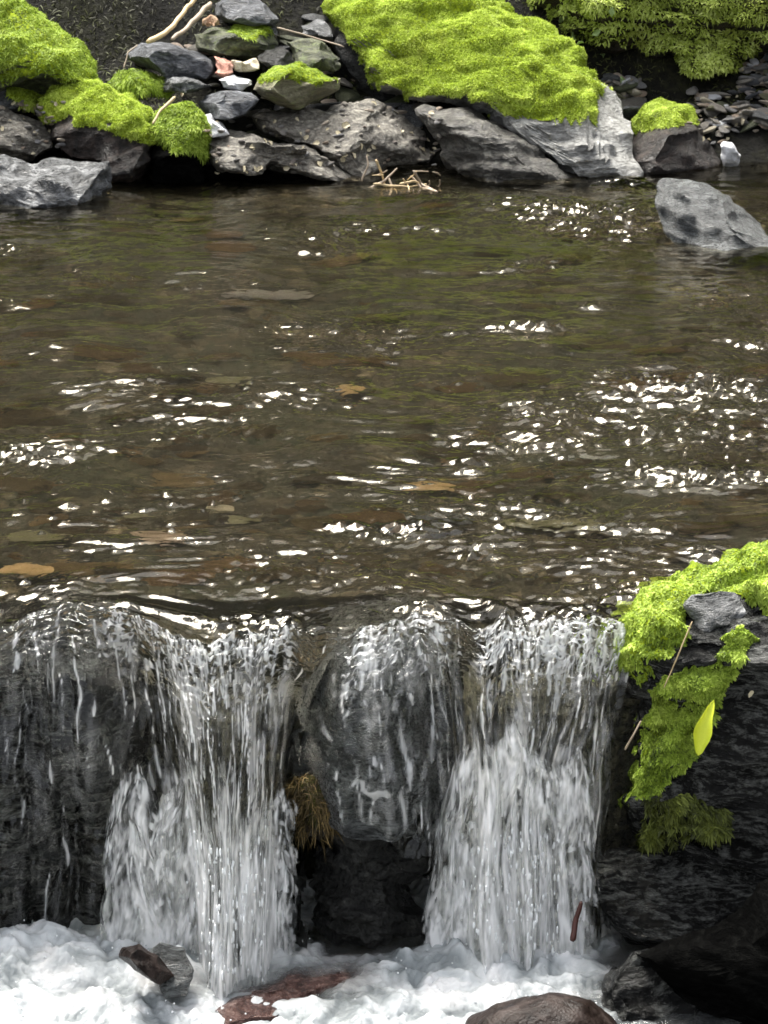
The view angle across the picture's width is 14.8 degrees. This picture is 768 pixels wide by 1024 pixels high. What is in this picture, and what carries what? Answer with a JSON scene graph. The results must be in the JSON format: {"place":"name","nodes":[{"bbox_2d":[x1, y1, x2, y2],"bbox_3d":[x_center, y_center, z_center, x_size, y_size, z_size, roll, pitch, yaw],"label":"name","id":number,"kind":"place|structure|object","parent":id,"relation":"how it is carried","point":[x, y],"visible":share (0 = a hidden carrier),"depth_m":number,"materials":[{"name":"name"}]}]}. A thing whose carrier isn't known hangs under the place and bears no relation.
{"place":"outdoors","nodes":[
{"label":"outdoors","id":0,"kind":"place"},
{"bbox_2d":[0,602,318,999],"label":"waterfall","id":1,"kind":"structure","parent":0,"point":[96,702],"depth_m":4.89,"materials":[{"name":"liquid"}]},
{"bbox_2d":[15,610,504,878],"bbox_3d":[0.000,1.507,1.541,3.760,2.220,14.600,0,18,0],"label":"rock","id":2,"kind":"object","parent":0,"point":[310,865],"depth_m":5.29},
{"bbox_2d":[298,731,306,860],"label":"ledge rock","id":3,"kind":"object","parent":2,"relation":"on","point":[301,735],"visible":0.02,"depth_m":5.13,"materials":[{"name":"black stone"}]},
{"bbox_2d":[606,695,640,848],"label":"ledge rock","id":4,"kind":"object","parent":2,"relation":"on","point":[619,833],"visible":0.03,"depth_m":5.04,"materials":[{"name":"black stone"}]},
{"bbox_2d":[599,845,767,946],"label":"boulder","id":5,"kind":"object","parent":2,"relation":"on","point":[651,900],"visible":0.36,"depth_m":4.96,"materials":[{"name":"stone"}]},
{"bbox_2d":[614,540,767,878],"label":"mossy boulder","id":6,"kind":"object","parent":2,"relation":"on","point":[708,805],"visible":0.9,"depth_m":4.89,"materials":[{"name":"stone"}]},
{"bbox_2d":[625,721,640,749],"bbox_3d":[0.405,0.367,4.837,0.032,0.060,0.010,15,23,39],"label":"stem","id":7,"kind":"object","parent":6,"relation":"on","point":[631,738],"visible":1,"depth_m":4.83,"materials":[{"name":"brown wood"}]},
{"bbox_2d":[664,621,692,687],"bbox_3d":[0.469,0.234,4.779,0.021,0.131,0.056,-16,24,-41],"label":"stem","id":8,"kind":"object","parent":6,"relation":"on","point":[678,654],"visible":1,"depth_m":4.76,"materials":[{"name":"beige wood"}]},
{"bbox_2d":[693,700,714,755],"bbox_3d":[0.521,0.353,4.820,0.030,0.096,0.024,17,8,3],"label":"yellow leaf","id":9,"kind":"object","parent":6,"relation":"attached to","point":[702,733],"visible":1,"depth_m":4.82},
{"bbox_2d":[683,591,746,631],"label":"stone","id":10,"kind":"object","parent":6,"relation":"on","point":[708,612],"visible":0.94,"depth_m":4.87,"materials":[{"name":"grey stone"}]},
{"bbox_2d":[0,873,742,1023],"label":"plunge pool water","id":11,"kind":"structure","parent":0,"point":[99,986],"depth_m":4.85,"materials":[{"name":"liquid"}]},
{"bbox_2d":[149,942,193,997],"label":"stone","id":12,"kind":"object","parent":11,"relation":"on","point":[176,961],"visible":0.75,"depth_m":4.77,"materials":[{"name":"stone"}]},
{"bbox_2d":[119,944,173,984],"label":"stone","id":13,"kind":"object","parent":12,"relation":"on","point":[145,962],"visible":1,"depth_m":4.73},
{"bbox_2d":[99,763,297,954],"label":"white water","id":14,"kind":"structure","parent":11,"relation":"in","point":[149,861],"depth_m":4.93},
{"bbox_2d":[216,972,349,1023],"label":"stone","id":15,"kind":"object","parent":11,"relation":"in","point":[235,1009],"visible":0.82,"depth_m":4.82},
{"bbox_2d":[6,825,596,1023],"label":"spray","id":16,"kind":"object","parent":11,"relation":"on","point":[509,852],"visible":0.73,"depth_m":4.88,"materials":[{"name":"white liquid"}]},
{"bbox_2d":[308,831,431,948],"bbox_3d":[-0.028,0.635,5.051,0.210,0.235,0.186,-12,21,-32],"label":"rock","id":17,"kind":"object","parent":11,"relation":"on","point":[363,894],"visible":0.84,"depth_m":5.00,"materials":[{"name":"stone"}]},
{"bbox_2d":[285,772,342,862],"bbox_3d":[-0.099,0.507,5.005,0.156,0.171,0.189,0,18,0],"label":"clump of brown moss","id":18,"kind":"object","parent":17,"relation":"on","point":[313,810],"visible":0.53,"depth_m":4.94,"materials":[{"name":"brown plant"}]},
{"bbox_2d":[300,731,386,840],"bbox_3d":[-0.013,0.342,5.113,0.287,0.377,0.622,0,18,0],"label":"ledge rock","id":19,"kind":"object","parent":17,"relation":"on","point":[312,760],"visible":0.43,"depth_m":4.92,"materials":[{"name":"stone"}]},
{"bbox_2d":[422,721,599,950],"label":"white water","id":20,"kind":"structure","parent":11,"relation":"on","point":[562,795],"depth_m":4.91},
{"bbox_2d":[465,992,616,1023],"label":"stone","id":21,"kind":"object","parent":11,"relation":"in","point":[553,1008],"visible":1,"depth_m":4.56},
{"bbox_2d":[570,901,582,941],"bbox_3d":[0.316,0.676,4.879,0.014,0.065,0.031,11,21,30],"label":"stick","id":22,"kind":"object","parent":11,"relation":"on","point":[573,935],"visible":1,"depth_m":4.88,"materials":[{"name":"red wood"}]},
{"bbox_2d":[601,949,697,1021],"bbox_3d":[0.468,0.808,4.872,0.231,0.216,0.236,0,18,0],"label":"rock","id":23,"kind":"object","parent":11,"relation":"in","point":[635,987],"visible":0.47,"depth_m":4.78,"materials":[{"name":"stone"}]},
{"bbox_2d":[636,879,767,1023],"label":"boulder","id":24,"kind":"object","parent":11,"relation":"in","point":[719,970],"visible":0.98,"depth_m":4.74,"materials":[{"name":"black stone"}]},
{"bbox_2d":[0,161,767,643],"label":"stream water","id":25,"kind":"structure","parent":0,"point":[346,407],"depth_m":6.22,"materials":[{"name":"liquid"}]},
{"bbox_2d":[375,159,384,183],"bbox_3d":[-0.008,-0.954,8.325,0.010,0.086,0.051,12,21,32],"label":"twig","id":26,"kind":"object","parent":25,"relation":"on","point":[378,165],"visible":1,"depth_m":8.31,"materials":[{"name":"beige wood"}]},
{"bbox_2d":[373,183,426,186],"bbox_3d":[0.047,-0.921,8.333,0.157,0.021,0.013,-4,19,-13],"label":"twig","id":27,"kind":"object","parent":25,"relation":"on","point":[381,184],"visible":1,"depth_m":8.32,"materials":[{"name":"beige wood"}]},
{"bbox_2d":[413,170,432,188],"bbox_3d":[0.132,-0.927,8.296,0.104,0.059,0.034,13,22,34],"label":"twig","id":28,"kind":"object","parent":25,"relation":"on","point":[418,178],"visible":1,"depth_m":8.32,"materials":[{"name":"brown wood"}]},
{"bbox_2d":[410,176,437,192],"bbox_3d":[0.119,-0.914,8.291,0.021,0.033,0.159,-9,20,-25],"label":"twig","id":29,"kind":"object","parent":25,"relation":"on","point":[432,190],"visible":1,"depth_m":8.30,"materials":[{"name":"brown wood"}]},
{"bbox_2d":[655,178,767,250],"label":"boulder","id":30,"kind":"object","parent":25,"relation":"in","point":[701,214],"visible":0.66,"depth_m":7.64,"materials":[{"name":"stone"}]},
{"bbox_2d":[25,0,767,119],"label":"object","id":31,"kind":"object","parent":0,"point":[316,102],"visible":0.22,"depth_m":8.94,"materials":[{"name":"plant"}]},
{"bbox_2d":[26,0,767,162],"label":"ground","id":32,"kind":"structure","parent":0,"point":[751,145],"depth_m":8.93,"materials":[{"name":"soil"}]},
{"bbox_2d":[0,87,42,112],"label":"mossy rock","id":33,"kind":"object","parent":32,"relation":"on","point":[9,96],"visible":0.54,"depth_m":8.56,"materials":[{"name":"green stone"}]},
{"bbox_2d":[0,105,51,161],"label":"rock","id":34,"kind":"object","parent":32,"relation":"on","point":[16,124],"visible":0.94,"depth_m":8.41,"materials":[{"name":"grey stone"}]},
{"bbox_2d":[0,0,102,94],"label":"mossy boulder","id":35,"kind":"object","parent":32,"relation":"on","point":[40,53],"visible":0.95,"depth_m":8.50,"materials":[{"name":"plant"}]},
{"bbox_2d":[0,154,111,208],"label":"angular rock","id":36,"kind":"object","parent":32,"relation":"on","point":[50,182],"visible":0.69,"depth_m":8.12,"materials":[{"name":"grey stone"}]},
{"bbox_2d":[36,75,155,182],"bbox_3d":[-0.808,-1.102,8.499,0.444,0.306,0.330,12,22,33],"label":"mossy rock","id":37,"kind":"object","parent":32,"relation":"on","point":[97,120],"visible":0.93,"depth_m":8.37,"materials":[{"name":"green stone"}]},
{"bbox_2d":[106,68,174,102],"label":"mossy rock","id":38,"kind":"object","parent":37,"relation":"on","point":[141,84],"visible":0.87,"depth_m":8.57,"materials":[{"name":"stone"}]},
{"bbox_2d":[150,100,212,182],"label":"mossy rock","id":39,"kind":"object","parent":32,"relation":"on","point":[180,151],"visible":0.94,"depth_m":8.36,"materials":[{"name":"green stone"}]},
{"bbox_2d":[152,96,175,123],"bbox_3d":[-0.621,-1.131,8.319,0.012,0.065,0.101,14,22,36],"label":"stick","id":40,"kind":"object","parent":39,"relation":"on","point":[170,101],"visible":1,"depth_m":8.32,"materials":[{"name":"beige wood"}]},
{"bbox_2d":[185,44,201,52],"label":"rock","id":41,"kind":"object","parent":32,"relation":"on","point":[192,48],"visible":0.12,"depth_m":8.89,"materials":[{"name":"grey stone"}]},
{"bbox_2d":[145,158,273,180],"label":"rock","id":42,"kind":"object","parent":32,"relation":"on","point":[209,170],"visible":0.14,"depth_m":8.41,"materials":[{"name":"black stone"}]},
{"bbox_2d":[245,109,260,117],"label":"rock","id":43,"kind":"object","parent":32,"relation":"on","point":[250,113],"visible":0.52,"depth_m":8.75,"materials":[{"name":"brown stone"}]},
{"bbox_2d":[259,134,285,143],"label":"rock","id":44,"kind":"object","parent":32,"relation":"on","point":[274,139],"visible":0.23,"depth_m":8.69,"materials":[{"name":"stone"}]},
{"bbox_2d":[271,25,277,35],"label":"rock","id":45,"kind":"object","parent":32,"relation":"on","point":[273,28],"visible":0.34,"depth_m":8.86,"materials":[{"name":"grey stone"}]},
{"bbox_2d":[215,0,278,26],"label":"rock","id":46,"kind":"object","parent":45,"relation":"on","point":[252,12],"visible":1,"depth_m":8.79,"materials":[{"name":"grey stone"}]},
{"bbox_2d":[209,130,350,180],"bbox_3d":[-0.292,-1.006,8.486,0.443,0.165,0.282,-4,18,-11],"label":"rock","id":47,"kind":"object","parent":32,"relation":"on","point":[264,154],"visible":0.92,"depth_m":8.38,"materials":[{"name":"grey stone"}]},
{"bbox_2d":[206,114,228,137],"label":"rock","id":48,"kind":"object","parent":47,"relation":"on","point":[215,125],"visible":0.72,"depth_m":8.42,"materials":[{"name":"white stone"}]},
{"bbox_2d":[198,90,258,120],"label":"rock","id":49,"kind":"object","parent":47,"relation":"on","point":[229,105],"visible":1,"depth_m":8.49,"materials":[{"name":"grey stone"}]},
{"bbox_2d":[162,77,210,93],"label":"rock","id":50,"kind":"object","parent":49,"relation":"on","point":[185,85],"visible":1,"depth_m":8.54,"materials":[{"name":"grey stone"}]},
{"bbox_2d":[124,42,214,80],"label":"rock","id":51,"kind":"object","parent":50,"relation":"on","point":[167,60],"visible":0.94,"depth_m":8.63,"materials":[{"name":"grey stone"}]},
{"bbox_2d":[146,0,195,43],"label":"stick","id":52,"kind":"object","parent":51,"relation":"on","point":[167,30],"visible":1,"depth_m":8.64,"materials":[{"name":"beige wood"}]},
{"bbox_2d":[171,2,211,40],"bbox_3d":[-0.565,-1.442,8.680,0.018,0.086,0.228,9,20,26],"label":"stick","id":53,"kind":"object","parent":51,"relation":"on","point":[198,15],"visible":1,"depth_m":8.68,"materials":[{"name":"brown wood"}]},
{"bbox_2d":[219,75,251,90],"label":"rock","id":54,"kind":"object","parent":49,"relation":"on","point":[233,82],"visible":0.98,"depth_m":8.58,"materials":[{"name":"white stone"}]},
{"bbox_2d":[214,56,232,77],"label":"rock","id":55,"kind":"object","parent":54,"relation":"on","point":[224,68],"visible":1,"depth_m":8.62,"materials":[{"name":"pink stone"}]},
{"bbox_2d":[231,58,258,71],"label":"rock","id":56,"kind":"object","parent":54,"relation":"on","point":[250,65],"visible":1,"depth_m":8.64,"materials":[{"name":"beige stone"}]},
{"bbox_2d":[278,38,291,50],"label":"rock","id":57,"kind":"object","parent":32,"relation":"on","point":[282,41],"visible":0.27,"depth_m":8.91,"materials":[{"name":"stone"}]},
{"bbox_2d":[277,35,295,40],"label":"rock","id":58,"kind":"object","parent":32,"relation":"on","point":[288,37],"visible":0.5,"depth_m":8.92,"materials":[{"name":"stone"}]},
{"bbox_2d":[301,13,328,21],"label":"rock","id":59,"kind":"object","parent":32,"relation":"on","point":[311,17],"visible":0.88,"depth_m":8.95,"materials":[{"name":"grey stone"}]},
{"bbox_2d":[302,19,332,42],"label":"rock","id":60,"kind":"object","parent":32,"relation":"on","point":[319,28],"visible":0.82,"depth_m":8.86,"materials":[{"name":"grey stone"}]},
{"bbox_2d":[304,102,341,110],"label":"rock","id":61,"kind":"object","parent":32,"relation":"on","point":[324,106],"visible":0.4,"depth_m":8.76,"materials":[{"name":"grey stone"}]},
{"bbox_2d":[320,99,336,102],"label":"bank stone","id":62,"kind":"object","parent":32,"relation":"on","point":[328,100],"visible":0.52,"depth_m":8.85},
{"bbox_2d":[252,98,434,176],"bbox_3d":[-0.134,-1.092,8.666,0.449,0.215,0.455,17,25,42],"label":"rock","id":63,"kind":"object","parent":32,"relation":"on","point":[384,135],"visible":0.8,"depth_m":8.55,"materials":[{"name":"grey stone"}]},
{"bbox_2d":[253,61,340,109],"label":"rock","id":64,"kind":"object","parent":63,"relation":"on","point":[298,85],"visible":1,"depth_m":8.51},
{"bbox_2d":[257,46,293,71],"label":"rock","id":65,"kind":"object","parent":64,"relation":"on","point":[270,59],"visible":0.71,"depth_m":8.65,"materials":[{"name":"stone"}]},
{"bbox_2d":[286,37,340,71],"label":"rock","id":66,"kind":"object","parent":64,"relation":"on","point":[315,54],"visible":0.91,"depth_m":8.70,"materials":[{"name":"stone"}]},
{"bbox_2d":[277,27,343,46],"bbox_3d":[-0.214,-1.403,8.732,0.208,0.050,0.020,5,19,16],"label":"stick","id":67,"kind":"object","parent":66,"relation":"on","point":[280,28],"visible":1,"depth_m":8.74,"materials":[{"name":"brown wood"}]},
{"bbox_2d":[383,95,407,109],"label":"rock","id":68,"kind":"object","parent":63,"relation":"on","point":[398,99],"visible":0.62,"depth_m":8.81,"materials":[{"name":"stone"}]},
{"bbox_2d":[336,78,352,87],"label":"bank stone","id":69,"kind":"object","parent":32,"relation":"on","point":[343,82],"visible":0.74,"depth_m":8.87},
{"bbox_2d":[335,86,359,102],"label":"rock","id":70,"kind":"object","parent":32,"relation":"on","point":[345,94],"visible":0.64,"depth_m":8.85,"materials":[{"name":"stone"}]},
{"bbox_2d":[330,28,395,101],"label":"rock","id":71,"kind":"object","parent":32,"relation":"on","point":[348,56],"visible":0.44,"depth_m":8.85,"materials":[{"name":"stone"}]},
{"bbox_2d":[326,21,337,35],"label":"rock","id":72,"kind":"object","parent":71,"relation":"on","point":[330,24],"visible":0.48,"depth_m":8.94,"materials":[{"name":"brown stone"}]},
{"bbox_2d":[384,102,407,108],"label":"rock","id":73,"kind":"object","parent":32,"relation":"on","point":[394,105],"visible":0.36,"depth_m":8.76,"materials":[{"name":"grey stone"}]},
{"bbox_2d":[397,103,424,128],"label":"rock","id":74,"kind":"object","parent":32,"relation":"on","point":[412,117],"visible":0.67,"depth_m":8.74,"materials":[{"name":"grey stone"}]},
{"bbox_2d":[321,0,643,176],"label":"mossy boulder","id":75,"kind":"object","parent":32,"relation":"on","point":[531,80],"visible":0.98,"depth_m":8.63,"materials":[{"name":"plant"}]},
{"bbox_2d":[415,104,572,182],"bbox_3d":[0.345,-1.031,8.523,0.531,0.256,0.307,15,23,38],"label":"rock","id":76,"kind":"object","parent":32,"relation":"on","point":[473,142],"visible":0.83,"depth_m":8.43,"materials":[{"name":"grey stone"}]},
{"bbox_2d":[613,82,637,92],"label":"rock","id":77,"kind":"object","parent":32,"relation":"on","point":[625,87],"visible":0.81,"depth_m":8.85,"materials":[{"name":"stone"}]},
{"bbox_2d":[623,106,640,116],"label":"rock","id":78,"kind":"object","parent":32,"relation":"on","point":[629,111],"visible":0.38,"depth_m":8.75,"materials":[{"name":"grey stone"}]},
{"bbox_2d":[620,97,645,118],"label":"rock","id":79,"kind":"object","parent":32,"relation":"on","point":[637,101],"visible":0.3,"depth_m":8.82,"materials":[{"name":"grey stone"}]},
{"bbox_2d":[629,88,641,96],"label":"rubble stone","id":80,"kind":"object","parent":32,"relation":"on","point":[635,92],"visible":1,"depth_m":8.84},
{"bbox_2d":[625,75,646,88],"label":"bank stone","id":81,"kind":"object","parent":32,"relation":"on","point":[641,85],"visible":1,"depth_m":8.88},
{"bbox_2d":[526,0,767,80],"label":"moss bank","id":82,"kind":"structure","parent":32,"relation":"on","point":[701,39],"depth_m":8.82,"materials":[{"name":"green plant"}]},
{"bbox_2d":[631,96,720,173],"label":"mossy rock","id":83,"kind":"object","parent":32,"relation":"on","point":[667,139],"visible":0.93,"depth_m":8.58,"materials":[{"name":"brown stone"}]},
{"bbox_2d":[686,86,697,94],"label":"rubble stone","id":84,"kind":"object","parent":32,"relation":"on","point":[693,90],"visible":1,"depth_m":8.84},
{"bbox_2d":[700,121,708,129],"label":"rubble stone","id":85,"kind":"object","parent":32,"relation":"on","point":[704,125],"visible":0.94,"depth_m":8.70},
{"bbox_2d":[700,97,714,102],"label":"rubble stone","id":86,"kind":"object","parent":32,"relation":"on","point":[704,100],"visible":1,"depth_m":8.78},
{"bbox_2d":[703,126,716,133],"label":"rubble stone","id":87,"kind":"object","parent":32,"relation":"on","point":[709,129],"visible":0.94,"depth_m":8.69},
{"bbox_2d":[702,108,720,117],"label":"rock","id":88,"kind":"object","parent":32,"relation":"on","point":[709,113],"visible":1,"depth_m":8.75,"materials":[{"name":"grey stone"}]},
{"bbox_2d":[708,94,720,99],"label":"rubble stone","id":89,"kind":"object","parent":32,"relation":"on","point":[714,97],"visible":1,"depth_m":8.82,"materials":[{"name":"white stone"}]},
{"bbox_2d":[709,103,726,112],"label":"rubble stone","id":90,"kind":"object","parent":32,"relation":"on","point":[719,108],"visible":1,"depth_m":8.75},
{"bbox_2d":[705,92,731,96],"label":"bank stone","id":91,"kind":"object","parent":32,"relation":"on","point":[722,94],"visible":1,"depth_m":8.84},
{"bbox_2d":[718,123,730,132],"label":"rubble stone","id":92,"kind":"object","parent":32,"relation":"on","point":[722,129],"visible":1,"depth_m":8.69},
{"bbox_2d":[720,141,740,166],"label":"rock","id":93,"kind":"object","parent":32,"relation":"on","point":[730,155],"visible":1,"depth_m":8.56,"materials":[{"name":"white stone"}]},
{"bbox_2d":[724,106,737,112],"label":"bank stone","id":94,"kind":"object","parent":32,"relation":"on","point":[730,109],"visible":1,"depth_m":8.76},
{"bbox_2d":[731,117,746,124],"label":"bank stone","id":95,"kind":"object","parent":32,"relation":"on","point":[736,120],"visible":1,"depth_m":8.71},
{"bbox_2d":[736,104,749,109],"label":"bank stone","id":96,"kind":"object","parent":32,"relation":"on","point":[744,106],"visible":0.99,"depth_m":8.76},
{"bbox_2d":[737,78,752,83],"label":"bank stone","id":97,"kind":"object","parent":32,"relation":"on","point":[743,81],"visible":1,"depth_m":8.85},
{"bbox_2d":[738,87,755,92],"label":"rubble stone","id":98,"kind":"object","parent":32,"relation":"on","point":[743,90],"visible":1,"depth_m":8.84,"materials":[{"name":"grey stone"}]},
{"bbox_2d":[741,109,753,116],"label":"bank stone","id":99,"kind":"object","parent":32,"relation":"on","point":[747,112],"visible":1,"depth_m":8.73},
{"bbox_2d":[740,118,758,132],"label":"rock","id":100,"kind":"object","parent":32,"relation":"on","point":[751,124],"visible":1,"depth_m":8.72,"materials":[{"name":"stone"}]},
{"bbox_2d":[745,92,758,99],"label":"rubble stone","id":101,"kind":"object","parent":32,"relation":"on","point":[751,96],"visible":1,"depth_m":8.83,"materials":[{"name":"grey stone"}]},
{"bbox_2d":[745,80,760,85],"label":"rubble stone","id":102,"kind":"object","parent":32,"relation":"on","point":[754,82],"visible":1,"depth_m":8.85,"materials":[{"name":"grey stone"}]},
{"bbox_2d":[750,73,767,84],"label":"rubble stone","id":103,"kind":"object","parent":32,"relation":"on","point":[757,76],"visible":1,"depth_m":8.85,"materials":[{"name":"grey stone"}]},
{"bbox_2d":[750,107,767,118],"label":"bank stone","id":104,"kind":"object","parent":32,"relation":"on","point":[763,109],"visible":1,"depth_m":8.77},
{"bbox_2d":[751,110,767,121],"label":"rock","id":105,"kind":"object","parent":32,"relation":"on","point":[757,114],"visible":0.99,"depth_m":8.71,"materials":[{"name":"grey stone"}]},
{"bbox_2d":[752,65,767,71],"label":"bank stone","id":106,"kind":"object","parent":32,"relation":"on","point":[758,68],"visible":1,"depth_m":8.87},
{"bbox_2d":[290,607,628,970],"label":"waterfall","id":107,"kind":"structure","parent":0,"point":[396,716],"depth_m":4.90,"materials":[{"name":"liquid"}]},
{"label":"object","id":108,"kind":"object","parent":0,"visible":0},
{"bbox_2d":[194,24,277,59],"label":"rock","id":109,"kind":"object","parent":108,"relation":"on","point":[243,41],"visible":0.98,"depth_m":8.73,"materials":[{"name":"stone"}]},
{"bbox_2d":[202,15,219,26],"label":"rock","id":110,"kind":"object","parent":109,"relation":"on","point":[210,20],"visible":1,"depth_m":8.75,"materials":[{"name":"orange stone"}]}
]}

